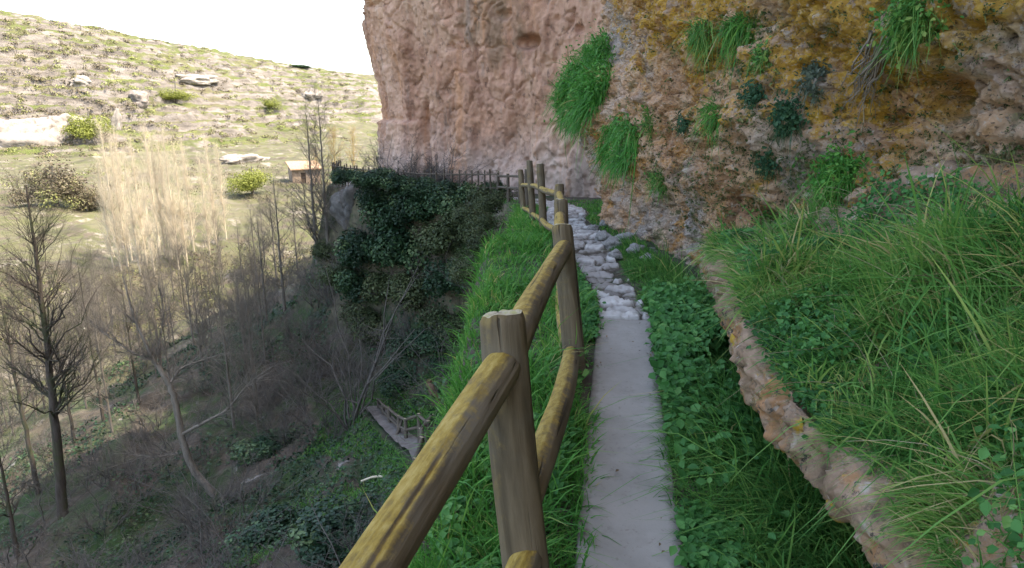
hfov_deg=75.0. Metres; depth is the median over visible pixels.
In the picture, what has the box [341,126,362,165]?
willow tree
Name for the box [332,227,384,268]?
evergreen bush
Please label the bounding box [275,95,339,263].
bare tree
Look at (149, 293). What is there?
bare tree
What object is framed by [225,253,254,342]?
bare tree
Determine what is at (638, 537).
path
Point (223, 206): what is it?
poplar tree
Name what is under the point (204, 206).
poplar tree
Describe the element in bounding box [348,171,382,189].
evergreen bush
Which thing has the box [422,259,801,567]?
weeds
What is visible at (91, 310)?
bare tree
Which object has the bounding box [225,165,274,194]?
leafy bush
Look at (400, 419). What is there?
fence
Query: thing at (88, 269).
bare tree
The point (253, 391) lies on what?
bare tree
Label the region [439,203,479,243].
olive bush
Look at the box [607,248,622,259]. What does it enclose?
stone
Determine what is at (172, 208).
poplar tree
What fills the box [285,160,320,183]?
stone hut
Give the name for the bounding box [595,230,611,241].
stone
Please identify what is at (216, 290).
bare tree
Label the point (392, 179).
evergreen bush
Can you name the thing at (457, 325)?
olive bush
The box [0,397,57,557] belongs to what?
alder tree
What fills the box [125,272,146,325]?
bare tree
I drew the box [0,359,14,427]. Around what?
bare tree
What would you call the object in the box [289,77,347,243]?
bare tree
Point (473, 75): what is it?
cliff
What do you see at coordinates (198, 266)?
bare tree
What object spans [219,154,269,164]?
rock outcrop
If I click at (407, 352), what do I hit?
evergreen bush
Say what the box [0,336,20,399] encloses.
bare tree
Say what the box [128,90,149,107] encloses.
boulder
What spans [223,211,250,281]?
bare tree
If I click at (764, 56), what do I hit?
rock plant
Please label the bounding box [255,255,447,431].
bare shrub
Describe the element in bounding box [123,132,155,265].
poplar tree
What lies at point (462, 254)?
olive bush
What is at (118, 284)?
bare tree
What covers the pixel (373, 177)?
evergreen bush
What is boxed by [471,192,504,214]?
olive bush
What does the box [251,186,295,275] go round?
bare tree
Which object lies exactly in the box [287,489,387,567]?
ivy bush
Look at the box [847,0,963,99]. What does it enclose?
rock plant
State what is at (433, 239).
olive bush
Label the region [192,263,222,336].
bare tree
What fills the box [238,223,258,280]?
bare tree
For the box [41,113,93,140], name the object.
rock outcrop
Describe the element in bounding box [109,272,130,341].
bare tree
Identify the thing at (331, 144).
willow tree
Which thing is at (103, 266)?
bare tree
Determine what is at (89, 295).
bare tree
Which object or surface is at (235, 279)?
bare tree
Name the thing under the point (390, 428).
path
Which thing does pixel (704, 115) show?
grass tuft
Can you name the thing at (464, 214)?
olive bush
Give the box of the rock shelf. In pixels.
[699,159,1023,567]
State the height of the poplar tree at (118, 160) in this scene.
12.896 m
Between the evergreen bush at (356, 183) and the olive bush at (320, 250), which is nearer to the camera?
the evergreen bush at (356, 183)
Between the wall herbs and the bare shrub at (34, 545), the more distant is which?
the bare shrub at (34, 545)
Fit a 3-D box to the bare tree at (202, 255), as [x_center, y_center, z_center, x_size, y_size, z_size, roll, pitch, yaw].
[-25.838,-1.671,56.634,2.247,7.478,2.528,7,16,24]
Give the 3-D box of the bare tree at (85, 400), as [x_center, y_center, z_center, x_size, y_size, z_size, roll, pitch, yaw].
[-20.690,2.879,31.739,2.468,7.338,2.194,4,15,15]
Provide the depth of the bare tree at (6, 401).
31.82 m
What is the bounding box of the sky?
[0,0,373,74]
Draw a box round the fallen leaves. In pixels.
[575,288,664,567]
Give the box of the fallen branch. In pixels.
[361,475,382,481]
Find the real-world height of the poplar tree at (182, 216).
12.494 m
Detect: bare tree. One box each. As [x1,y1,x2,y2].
[0,263,33,399]
[0,283,42,391]
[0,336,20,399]
[0,342,18,432]
[0,346,29,435]
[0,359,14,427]
[1,335,32,413]
[13,242,73,375]
[14,250,54,390]
[14,284,105,440]
[14,340,44,417]
[17,309,55,408]
[25,285,61,352]
[31,241,132,420]
[35,262,73,350]
[35,296,75,398]
[51,307,83,391]
[55,233,83,348]
[56,276,100,408]
[58,238,101,371]
[58,281,95,373]
[67,272,125,432]
[69,283,94,362]
[73,255,107,327]
[76,239,122,350]
[79,236,106,333]
[79,257,116,350]
[82,276,105,355]
[83,292,111,375]
[87,248,118,323]
[87,265,164,403]
[89,277,105,345]
[91,293,108,358]
[92,264,122,355]
[93,236,118,313]
[102,258,118,324]
[103,255,135,334]
[104,274,123,339]
[109,240,155,358]
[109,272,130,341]
[112,235,139,325]
[112,285,139,374]
[113,286,135,339]
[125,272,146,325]
[130,230,153,318]
[130,255,176,328]
[138,264,152,320]
[138,289,165,377]
[139,254,160,312]
[139,256,166,337]
[142,224,181,330]
[142,280,185,378]
[147,254,163,295]
[152,248,166,309]
[158,270,183,348]
[159,224,176,294]
[162,243,183,298]
[163,222,197,298]
[165,228,208,347]
[167,245,203,309]
[168,243,184,303]
[177,261,217,366]
[183,228,202,295]
[183,245,207,288]
[186,257,259,428]
[187,288,217,367]
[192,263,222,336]
[193,225,220,295]
[205,260,227,327]
[206,253,215,284]
[207,207,227,267]
[208,217,233,287]
[208,316,242,407]
[213,245,226,294]
[220,257,263,373]
[222,244,269,414]
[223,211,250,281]
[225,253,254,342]
[225,256,243,316]
[233,309,270,432]
[234,242,264,325]
[236,198,284,323]
[237,155,310,311]
[237,197,267,284]
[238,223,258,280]
[238,240,286,362]
[244,254,268,327]
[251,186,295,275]
[251,239,267,309]
[252,188,271,263]
[271,181,310,271]
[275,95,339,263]
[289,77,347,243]
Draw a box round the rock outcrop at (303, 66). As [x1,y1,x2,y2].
[289,64,310,67]
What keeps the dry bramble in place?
on the rock shelf
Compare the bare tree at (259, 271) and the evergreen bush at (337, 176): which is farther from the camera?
the bare tree at (259, 271)
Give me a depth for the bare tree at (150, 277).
50.25 m
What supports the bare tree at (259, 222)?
on the ground at (84, 222)
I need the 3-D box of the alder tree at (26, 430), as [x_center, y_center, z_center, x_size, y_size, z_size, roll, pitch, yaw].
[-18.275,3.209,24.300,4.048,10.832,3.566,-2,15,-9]
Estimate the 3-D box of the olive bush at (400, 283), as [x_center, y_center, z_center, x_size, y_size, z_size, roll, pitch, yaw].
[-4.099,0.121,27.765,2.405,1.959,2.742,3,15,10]
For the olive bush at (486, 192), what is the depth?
24.35 m
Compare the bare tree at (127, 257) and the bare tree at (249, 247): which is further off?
the bare tree at (249, 247)
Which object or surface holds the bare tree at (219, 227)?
on the ground at (84, 222)
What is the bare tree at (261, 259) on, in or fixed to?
on the ground at (84, 222)
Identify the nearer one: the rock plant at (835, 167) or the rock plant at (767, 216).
the rock plant at (835, 167)
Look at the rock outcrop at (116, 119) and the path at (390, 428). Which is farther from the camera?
the rock outcrop at (116, 119)
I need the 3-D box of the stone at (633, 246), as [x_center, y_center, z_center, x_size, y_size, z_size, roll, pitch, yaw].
[1.479,-0.405,7.953,0.237,0.171,0.206,-13,19,-42]
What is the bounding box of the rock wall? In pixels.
[554,0,1023,282]
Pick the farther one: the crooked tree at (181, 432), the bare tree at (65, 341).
the bare tree at (65, 341)
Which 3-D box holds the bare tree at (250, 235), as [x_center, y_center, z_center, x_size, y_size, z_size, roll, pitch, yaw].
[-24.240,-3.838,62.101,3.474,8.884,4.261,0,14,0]
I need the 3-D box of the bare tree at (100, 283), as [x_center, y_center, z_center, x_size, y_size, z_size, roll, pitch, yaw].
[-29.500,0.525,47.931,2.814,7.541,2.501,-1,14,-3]
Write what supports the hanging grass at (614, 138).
attached to the rock wall
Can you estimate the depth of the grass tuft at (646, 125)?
7.63 m
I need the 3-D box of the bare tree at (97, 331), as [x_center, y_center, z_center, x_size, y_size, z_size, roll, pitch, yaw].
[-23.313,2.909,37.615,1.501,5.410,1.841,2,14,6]
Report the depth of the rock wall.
4.58 m
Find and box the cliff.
[362,0,604,197]
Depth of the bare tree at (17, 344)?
36.25 m
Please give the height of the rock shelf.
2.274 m
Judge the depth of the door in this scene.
111.78 m
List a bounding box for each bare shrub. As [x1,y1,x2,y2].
[1,482,90,567]
[211,285,306,381]
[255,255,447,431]
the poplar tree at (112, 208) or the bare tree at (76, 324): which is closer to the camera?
the bare tree at (76, 324)
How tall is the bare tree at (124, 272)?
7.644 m
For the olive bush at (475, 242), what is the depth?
17.19 m
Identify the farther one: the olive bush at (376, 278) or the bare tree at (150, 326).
the bare tree at (150, 326)
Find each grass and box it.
[224,370,449,567]
[346,203,626,567]
[496,197,636,239]
[532,19,616,171]
[575,230,872,567]
[585,106,642,239]
[662,113,1023,567]
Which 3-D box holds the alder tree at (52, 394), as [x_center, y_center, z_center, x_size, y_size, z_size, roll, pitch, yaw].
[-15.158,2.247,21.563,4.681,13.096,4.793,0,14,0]
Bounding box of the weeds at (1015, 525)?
[713,162,1023,567]
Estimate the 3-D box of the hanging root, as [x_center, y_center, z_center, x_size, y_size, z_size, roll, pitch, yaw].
[2.010,-1.163,3.813,0.211,0.571,0.665,6,16,22]
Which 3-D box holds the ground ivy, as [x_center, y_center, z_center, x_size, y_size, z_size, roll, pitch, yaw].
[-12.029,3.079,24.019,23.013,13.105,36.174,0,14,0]
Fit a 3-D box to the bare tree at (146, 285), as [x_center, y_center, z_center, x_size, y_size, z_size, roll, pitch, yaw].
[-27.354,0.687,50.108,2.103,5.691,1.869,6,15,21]
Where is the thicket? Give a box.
[0,133,500,567]
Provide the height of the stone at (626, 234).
0.194 m
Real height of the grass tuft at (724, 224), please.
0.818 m
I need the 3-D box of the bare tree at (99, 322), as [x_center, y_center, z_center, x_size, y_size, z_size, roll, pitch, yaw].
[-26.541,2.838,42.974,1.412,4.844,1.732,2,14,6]
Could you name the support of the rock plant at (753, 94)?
attached to the rock wall
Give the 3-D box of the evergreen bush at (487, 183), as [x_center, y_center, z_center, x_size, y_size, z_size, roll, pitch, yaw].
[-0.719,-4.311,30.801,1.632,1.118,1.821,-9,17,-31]
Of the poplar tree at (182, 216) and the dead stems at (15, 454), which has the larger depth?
the poplar tree at (182, 216)
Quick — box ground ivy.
[0,241,463,567]
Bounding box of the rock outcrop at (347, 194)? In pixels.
[329,184,358,230]
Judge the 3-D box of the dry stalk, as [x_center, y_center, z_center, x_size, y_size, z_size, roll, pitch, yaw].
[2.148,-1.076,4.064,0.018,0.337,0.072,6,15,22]
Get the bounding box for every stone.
[587,224,599,230]
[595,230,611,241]
[599,220,608,227]
[602,236,622,248]
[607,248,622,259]
[614,232,633,240]
[625,243,644,253]
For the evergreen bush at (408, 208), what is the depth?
26.98 m
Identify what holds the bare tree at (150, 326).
on the ground at (84, 222)
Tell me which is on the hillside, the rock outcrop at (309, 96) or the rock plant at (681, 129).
the rock outcrop at (309, 96)
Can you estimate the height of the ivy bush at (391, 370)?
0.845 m
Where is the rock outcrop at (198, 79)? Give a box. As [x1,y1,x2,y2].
[175,74,218,85]
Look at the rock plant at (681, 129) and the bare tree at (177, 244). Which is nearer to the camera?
the rock plant at (681, 129)
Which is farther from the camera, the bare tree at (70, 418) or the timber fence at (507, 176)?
the bare tree at (70, 418)
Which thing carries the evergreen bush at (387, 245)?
on the ground at (84, 222)
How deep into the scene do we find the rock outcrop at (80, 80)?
169.80 m
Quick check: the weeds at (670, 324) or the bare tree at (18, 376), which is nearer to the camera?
the weeds at (670, 324)
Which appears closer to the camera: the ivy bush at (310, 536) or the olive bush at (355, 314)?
the ivy bush at (310, 536)
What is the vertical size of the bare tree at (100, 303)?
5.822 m
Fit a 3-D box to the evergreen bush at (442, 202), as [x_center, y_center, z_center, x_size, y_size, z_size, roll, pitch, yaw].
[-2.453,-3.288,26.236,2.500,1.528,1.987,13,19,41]
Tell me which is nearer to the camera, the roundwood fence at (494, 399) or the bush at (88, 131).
the roundwood fence at (494, 399)
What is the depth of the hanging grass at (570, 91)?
10.85 m
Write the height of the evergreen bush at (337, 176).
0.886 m
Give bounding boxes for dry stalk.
[860,104,864,135]
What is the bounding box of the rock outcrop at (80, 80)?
[69,75,91,86]
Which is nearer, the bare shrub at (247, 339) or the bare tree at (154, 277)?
the bare shrub at (247, 339)
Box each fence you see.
[331,160,498,192]
[339,160,585,567]
[377,399,429,443]
[411,414,433,463]
[497,169,528,207]
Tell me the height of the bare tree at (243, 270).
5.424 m
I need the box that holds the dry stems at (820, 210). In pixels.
[693,150,1023,543]
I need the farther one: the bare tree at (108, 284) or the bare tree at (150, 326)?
the bare tree at (108, 284)
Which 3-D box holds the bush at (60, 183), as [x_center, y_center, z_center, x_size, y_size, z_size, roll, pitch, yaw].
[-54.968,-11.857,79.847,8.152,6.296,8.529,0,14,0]
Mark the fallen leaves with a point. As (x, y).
(597, 432)
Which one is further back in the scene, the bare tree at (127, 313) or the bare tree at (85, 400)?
the bare tree at (127, 313)
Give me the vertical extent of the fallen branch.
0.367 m
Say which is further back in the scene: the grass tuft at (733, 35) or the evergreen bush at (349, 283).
the evergreen bush at (349, 283)
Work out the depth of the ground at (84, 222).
29.53 m
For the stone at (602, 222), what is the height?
0.181 m
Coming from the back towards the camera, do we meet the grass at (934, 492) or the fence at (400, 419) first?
the fence at (400, 419)
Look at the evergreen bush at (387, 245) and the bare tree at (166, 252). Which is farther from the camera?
the bare tree at (166, 252)
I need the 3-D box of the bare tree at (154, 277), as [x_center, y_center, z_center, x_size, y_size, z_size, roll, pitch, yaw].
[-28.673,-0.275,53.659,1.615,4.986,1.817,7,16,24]
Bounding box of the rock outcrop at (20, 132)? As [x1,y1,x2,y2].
[0,116,82,147]
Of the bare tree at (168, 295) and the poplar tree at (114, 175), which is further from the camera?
the poplar tree at (114, 175)
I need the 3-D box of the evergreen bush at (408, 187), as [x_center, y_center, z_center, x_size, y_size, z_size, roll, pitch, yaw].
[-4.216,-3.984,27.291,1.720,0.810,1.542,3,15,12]
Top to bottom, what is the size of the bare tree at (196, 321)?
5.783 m
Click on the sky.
(325, 34)
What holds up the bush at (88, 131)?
on the hillside
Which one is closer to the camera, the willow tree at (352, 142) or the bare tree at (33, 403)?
the bare tree at (33, 403)
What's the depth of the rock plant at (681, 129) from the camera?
5.97 m
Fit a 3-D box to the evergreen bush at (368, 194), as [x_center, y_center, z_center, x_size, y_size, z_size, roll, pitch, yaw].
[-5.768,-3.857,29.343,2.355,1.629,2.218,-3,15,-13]
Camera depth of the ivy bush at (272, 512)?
16.70 m
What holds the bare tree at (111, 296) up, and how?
on the ground at (84, 222)
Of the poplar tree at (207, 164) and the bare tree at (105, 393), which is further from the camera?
the poplar tree at (207, 164)
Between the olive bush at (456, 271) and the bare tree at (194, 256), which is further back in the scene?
the bare tree at (194, 256)
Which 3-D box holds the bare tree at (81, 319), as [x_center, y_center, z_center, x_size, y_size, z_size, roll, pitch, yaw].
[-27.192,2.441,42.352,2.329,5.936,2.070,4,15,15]
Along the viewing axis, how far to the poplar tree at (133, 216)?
58.14 m
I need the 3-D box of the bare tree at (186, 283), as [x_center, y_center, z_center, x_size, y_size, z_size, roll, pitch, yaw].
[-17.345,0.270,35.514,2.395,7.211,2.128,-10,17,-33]
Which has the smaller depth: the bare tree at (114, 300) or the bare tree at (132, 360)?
the bare tree at (132, 360)
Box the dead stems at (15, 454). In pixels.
[0,246,453,567]
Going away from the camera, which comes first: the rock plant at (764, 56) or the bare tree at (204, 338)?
the rock plant at (764, 56)
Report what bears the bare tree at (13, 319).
on the ground at (84, 222)
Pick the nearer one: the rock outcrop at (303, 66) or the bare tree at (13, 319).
the bare tree at (13, 319)
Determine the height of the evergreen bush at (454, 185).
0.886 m
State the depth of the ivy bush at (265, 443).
23.80 m
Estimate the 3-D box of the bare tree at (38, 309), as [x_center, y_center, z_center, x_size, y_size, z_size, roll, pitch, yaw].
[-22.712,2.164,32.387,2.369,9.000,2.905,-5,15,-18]
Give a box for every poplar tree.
[86,114,129,271]
[91,154,117,266]
[103,130,139,265]
[106,124,132,258]
[114,146,148,274]
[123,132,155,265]
[131,119,160,250]
[132,163,161,275]
[143,130,169,257]
[149,132,173,255]
[150,121,187,268]
[165,139,195,266]
[174,138,198,251]
[191,155,216,255]
[197,132,229,244]
[211,144,229,238]
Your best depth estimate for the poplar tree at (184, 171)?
66.15 m
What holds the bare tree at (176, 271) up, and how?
on the ground at (84, 222)
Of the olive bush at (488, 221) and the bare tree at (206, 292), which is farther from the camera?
the bare tree at (206, 292)
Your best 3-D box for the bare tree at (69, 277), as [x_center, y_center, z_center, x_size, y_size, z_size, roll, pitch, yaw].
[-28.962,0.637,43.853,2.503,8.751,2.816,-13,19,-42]
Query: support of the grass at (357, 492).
on the ground at (84, 222)
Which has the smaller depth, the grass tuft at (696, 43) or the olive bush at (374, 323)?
the grass tuft at (696, 43)
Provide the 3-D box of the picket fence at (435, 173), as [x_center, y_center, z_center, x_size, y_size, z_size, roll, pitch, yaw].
[-5.638,-4.715,30.138,1.795,1.788,15.234,-10,18,-35]
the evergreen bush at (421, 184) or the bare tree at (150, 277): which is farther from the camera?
the bare tree at (150, 277)
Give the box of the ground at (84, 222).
[0,72,860,567]
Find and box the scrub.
[0,18,370,356]
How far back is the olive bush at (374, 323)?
28.32 m
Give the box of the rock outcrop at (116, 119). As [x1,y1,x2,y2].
[111,108,121,129]
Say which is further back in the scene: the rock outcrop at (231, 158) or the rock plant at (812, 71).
the rock outcrop at (231, 158)
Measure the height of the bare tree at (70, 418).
7.874 m
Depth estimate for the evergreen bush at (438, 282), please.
25.43 m
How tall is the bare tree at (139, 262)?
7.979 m
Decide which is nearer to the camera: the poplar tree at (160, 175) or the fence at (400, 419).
the fence at (400, 419)
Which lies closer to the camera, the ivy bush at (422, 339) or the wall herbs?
the wall herbs
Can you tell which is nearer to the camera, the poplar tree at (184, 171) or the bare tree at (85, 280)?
the bare tree at (85, 280)
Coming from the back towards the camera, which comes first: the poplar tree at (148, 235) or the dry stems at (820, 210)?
the poplar tree at (148, 235)
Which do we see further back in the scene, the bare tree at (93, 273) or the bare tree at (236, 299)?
the bare tree at (93, 273)
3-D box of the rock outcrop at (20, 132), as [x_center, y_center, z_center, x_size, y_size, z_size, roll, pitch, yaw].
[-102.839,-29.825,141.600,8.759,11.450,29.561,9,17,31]
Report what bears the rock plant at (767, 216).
attached to the rock wall
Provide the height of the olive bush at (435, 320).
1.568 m
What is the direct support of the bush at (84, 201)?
on the ground at (84, 222)
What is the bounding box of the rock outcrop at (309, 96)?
[300,88,323,100]
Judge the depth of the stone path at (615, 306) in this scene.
6.92 m
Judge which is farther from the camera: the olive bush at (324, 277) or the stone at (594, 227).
the olive bush at (324, 277)
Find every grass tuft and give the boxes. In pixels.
[633,105,656,149]
[667,8,721,100]
[685,0,767,96]
[685,96,723,173]
[687,223,728,280]
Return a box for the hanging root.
[841,26,890,129]
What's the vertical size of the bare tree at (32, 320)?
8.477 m
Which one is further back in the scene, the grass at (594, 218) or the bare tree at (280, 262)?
the bare tree at (280, 262)
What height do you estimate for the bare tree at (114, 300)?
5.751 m
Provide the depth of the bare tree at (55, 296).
42.34 m
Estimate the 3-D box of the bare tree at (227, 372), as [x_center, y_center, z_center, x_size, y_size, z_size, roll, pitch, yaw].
[-10.907,2.398,25.299,2.890,7.283,2.356,-1,14,-3]
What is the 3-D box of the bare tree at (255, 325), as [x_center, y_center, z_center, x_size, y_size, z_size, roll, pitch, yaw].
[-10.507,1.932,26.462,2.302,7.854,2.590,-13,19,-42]
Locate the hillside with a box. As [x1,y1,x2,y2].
[0,10,382,160]
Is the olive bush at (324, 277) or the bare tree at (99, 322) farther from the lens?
the bare tree at (99, 322)
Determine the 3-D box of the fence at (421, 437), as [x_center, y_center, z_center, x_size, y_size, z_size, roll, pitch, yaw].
[-2.338,4.369,17.098,0.323,1.768,4.112,0,14,-1]
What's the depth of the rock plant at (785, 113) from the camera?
4.45 m
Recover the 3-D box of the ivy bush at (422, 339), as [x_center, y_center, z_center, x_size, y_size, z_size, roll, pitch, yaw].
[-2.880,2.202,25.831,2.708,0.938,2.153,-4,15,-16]
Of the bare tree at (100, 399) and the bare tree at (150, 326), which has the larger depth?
the bare tree at (150, 326)
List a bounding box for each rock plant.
[637,166,671,206]
[671,108,693,138]
[733,67,768,116]
[737,27,778,82]
[743,203,778,226]
[748,146,785,196]
[755,86,814,193]
[780,130,888,219]
[785,56,834,122]
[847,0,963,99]
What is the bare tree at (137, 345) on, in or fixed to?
on the ground at (84, 222)
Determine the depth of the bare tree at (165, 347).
30.20 m
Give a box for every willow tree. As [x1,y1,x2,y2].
[324,125,344,165]
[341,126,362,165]
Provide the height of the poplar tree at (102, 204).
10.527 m
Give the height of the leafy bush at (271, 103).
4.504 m
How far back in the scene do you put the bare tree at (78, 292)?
38.12 m
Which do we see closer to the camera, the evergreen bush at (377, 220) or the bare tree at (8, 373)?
the evergreen bush at (377, 220)
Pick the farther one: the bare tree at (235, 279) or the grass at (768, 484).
the bare tree at (235, 279)
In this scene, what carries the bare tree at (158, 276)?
on the ground at (84, 222)
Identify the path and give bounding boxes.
[343,182,649,319]
[367,406,417,457]
[575,318,686,567]
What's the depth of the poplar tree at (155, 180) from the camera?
61.83 m
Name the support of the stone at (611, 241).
on the ground at (84, 222)
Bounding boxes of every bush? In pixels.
[2,158,95,208]
[157,83,200,103]
[221,501,320,558]
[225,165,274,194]
[226,426,298,465]
[258,98,282,108]
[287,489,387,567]
[309,238,335,261]
[315,261,360,286]
[328,166,364,184]
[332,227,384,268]
[332,269,382,305]
[336,300,377,334]
[347,309,394,345]
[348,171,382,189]
[354,186,395,215]
[357,167,395,187]
[357,196,413,237]
[357,265,403,305]
[367,225,432,273]
[376,361,419,396]
[377,172,414,190]
[380,269,433,311]
[385,327,425,359]
[386,188,436,225]
[394,177,423,196]
[403,330,458,355]
[407,215,463,256]
[409,177,437,198]
[416,302,450,333]
[421,179,460,197]
[421,181,477,219]
[421,255,469,299]
[428,353,455,379]
[434,310,465,343]
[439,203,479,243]
[444,255,479,284]
[450,204,492,229]
[451,246,479,269]
[462,226,501,256]
[465,181,517,210]
[466,213,507,232]
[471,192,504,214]
[481,180,506,191]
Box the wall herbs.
[584,2,1023,246]
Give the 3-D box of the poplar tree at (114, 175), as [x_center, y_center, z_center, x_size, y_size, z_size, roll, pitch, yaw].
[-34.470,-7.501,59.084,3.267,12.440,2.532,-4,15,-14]
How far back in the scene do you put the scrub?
165.91 m
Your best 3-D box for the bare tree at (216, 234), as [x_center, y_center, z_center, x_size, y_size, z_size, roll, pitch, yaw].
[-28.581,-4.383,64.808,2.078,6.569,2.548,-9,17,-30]
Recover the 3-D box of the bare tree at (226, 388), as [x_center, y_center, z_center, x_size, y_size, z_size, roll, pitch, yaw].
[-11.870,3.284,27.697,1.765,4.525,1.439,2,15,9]
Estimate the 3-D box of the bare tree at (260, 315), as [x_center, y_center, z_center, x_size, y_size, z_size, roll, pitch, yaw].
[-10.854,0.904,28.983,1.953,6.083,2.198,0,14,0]
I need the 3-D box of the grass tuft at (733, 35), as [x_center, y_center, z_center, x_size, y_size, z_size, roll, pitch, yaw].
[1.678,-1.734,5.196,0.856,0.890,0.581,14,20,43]
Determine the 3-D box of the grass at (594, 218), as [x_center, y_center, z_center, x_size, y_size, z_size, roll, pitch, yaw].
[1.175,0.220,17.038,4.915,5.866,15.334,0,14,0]
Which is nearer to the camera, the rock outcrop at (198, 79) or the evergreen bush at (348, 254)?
the evergreen bush at (348, 254)
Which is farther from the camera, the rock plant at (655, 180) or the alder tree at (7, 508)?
the alder tree at (7, 508)
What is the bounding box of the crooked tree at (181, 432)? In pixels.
[73,262,291,497]
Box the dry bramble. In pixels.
[859,135,1023,240]
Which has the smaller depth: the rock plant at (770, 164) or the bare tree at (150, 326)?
the rock plant at (770, 164)
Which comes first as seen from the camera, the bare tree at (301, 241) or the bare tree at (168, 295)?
the bare tree at (168, 295)
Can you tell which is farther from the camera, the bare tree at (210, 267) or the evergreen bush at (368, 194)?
the bare tree at (210, 267)
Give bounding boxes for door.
[301,173,305,183]
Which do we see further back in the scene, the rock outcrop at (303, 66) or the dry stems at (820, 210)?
the rock outcrop at (303, 66)
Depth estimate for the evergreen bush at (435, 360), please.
24.95 m
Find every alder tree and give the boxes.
[0,149,116,520]
[0,235,81,495]
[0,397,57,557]
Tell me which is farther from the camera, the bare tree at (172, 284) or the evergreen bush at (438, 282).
the bare tree at (172, 284)
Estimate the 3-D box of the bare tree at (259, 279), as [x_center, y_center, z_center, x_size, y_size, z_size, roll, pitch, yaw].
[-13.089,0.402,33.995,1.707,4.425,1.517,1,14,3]
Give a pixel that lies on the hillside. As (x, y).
(370, 104)
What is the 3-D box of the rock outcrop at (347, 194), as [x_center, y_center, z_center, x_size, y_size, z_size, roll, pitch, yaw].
[-7.259,-3.459,31.528,2.017,3.129,2.648,-13,20,-42]
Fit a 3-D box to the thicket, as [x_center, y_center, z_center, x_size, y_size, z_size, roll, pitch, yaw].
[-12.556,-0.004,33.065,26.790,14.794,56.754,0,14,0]
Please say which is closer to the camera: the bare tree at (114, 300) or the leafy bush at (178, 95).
the bare tree at (114, 300)
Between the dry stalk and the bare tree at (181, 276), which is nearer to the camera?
the dry stalk
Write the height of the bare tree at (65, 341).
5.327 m
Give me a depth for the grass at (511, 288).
3.58 m
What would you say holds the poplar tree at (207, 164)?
on the ground at (84, 222)
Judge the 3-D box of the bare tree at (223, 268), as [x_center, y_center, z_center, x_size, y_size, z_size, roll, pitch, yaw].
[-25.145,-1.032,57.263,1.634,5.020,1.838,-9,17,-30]
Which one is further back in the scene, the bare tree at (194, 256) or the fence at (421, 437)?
the bare tree at (194, 256)
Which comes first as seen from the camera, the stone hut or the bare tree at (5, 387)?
the bare tree at (5, 387)
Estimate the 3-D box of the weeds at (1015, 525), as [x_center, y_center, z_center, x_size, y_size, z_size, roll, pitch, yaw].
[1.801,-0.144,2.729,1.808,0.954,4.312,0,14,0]
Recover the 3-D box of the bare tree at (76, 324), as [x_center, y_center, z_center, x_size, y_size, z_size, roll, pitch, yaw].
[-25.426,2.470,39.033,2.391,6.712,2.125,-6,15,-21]
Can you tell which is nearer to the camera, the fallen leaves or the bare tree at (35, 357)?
the fallen leaves
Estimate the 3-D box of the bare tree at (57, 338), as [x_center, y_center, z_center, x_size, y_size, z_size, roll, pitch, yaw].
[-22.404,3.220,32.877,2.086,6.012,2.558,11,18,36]
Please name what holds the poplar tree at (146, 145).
on the ground at (84, 222)
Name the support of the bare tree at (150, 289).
on the ground at (84, 222)
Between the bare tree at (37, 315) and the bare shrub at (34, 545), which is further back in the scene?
the bare tree at (37, 315)

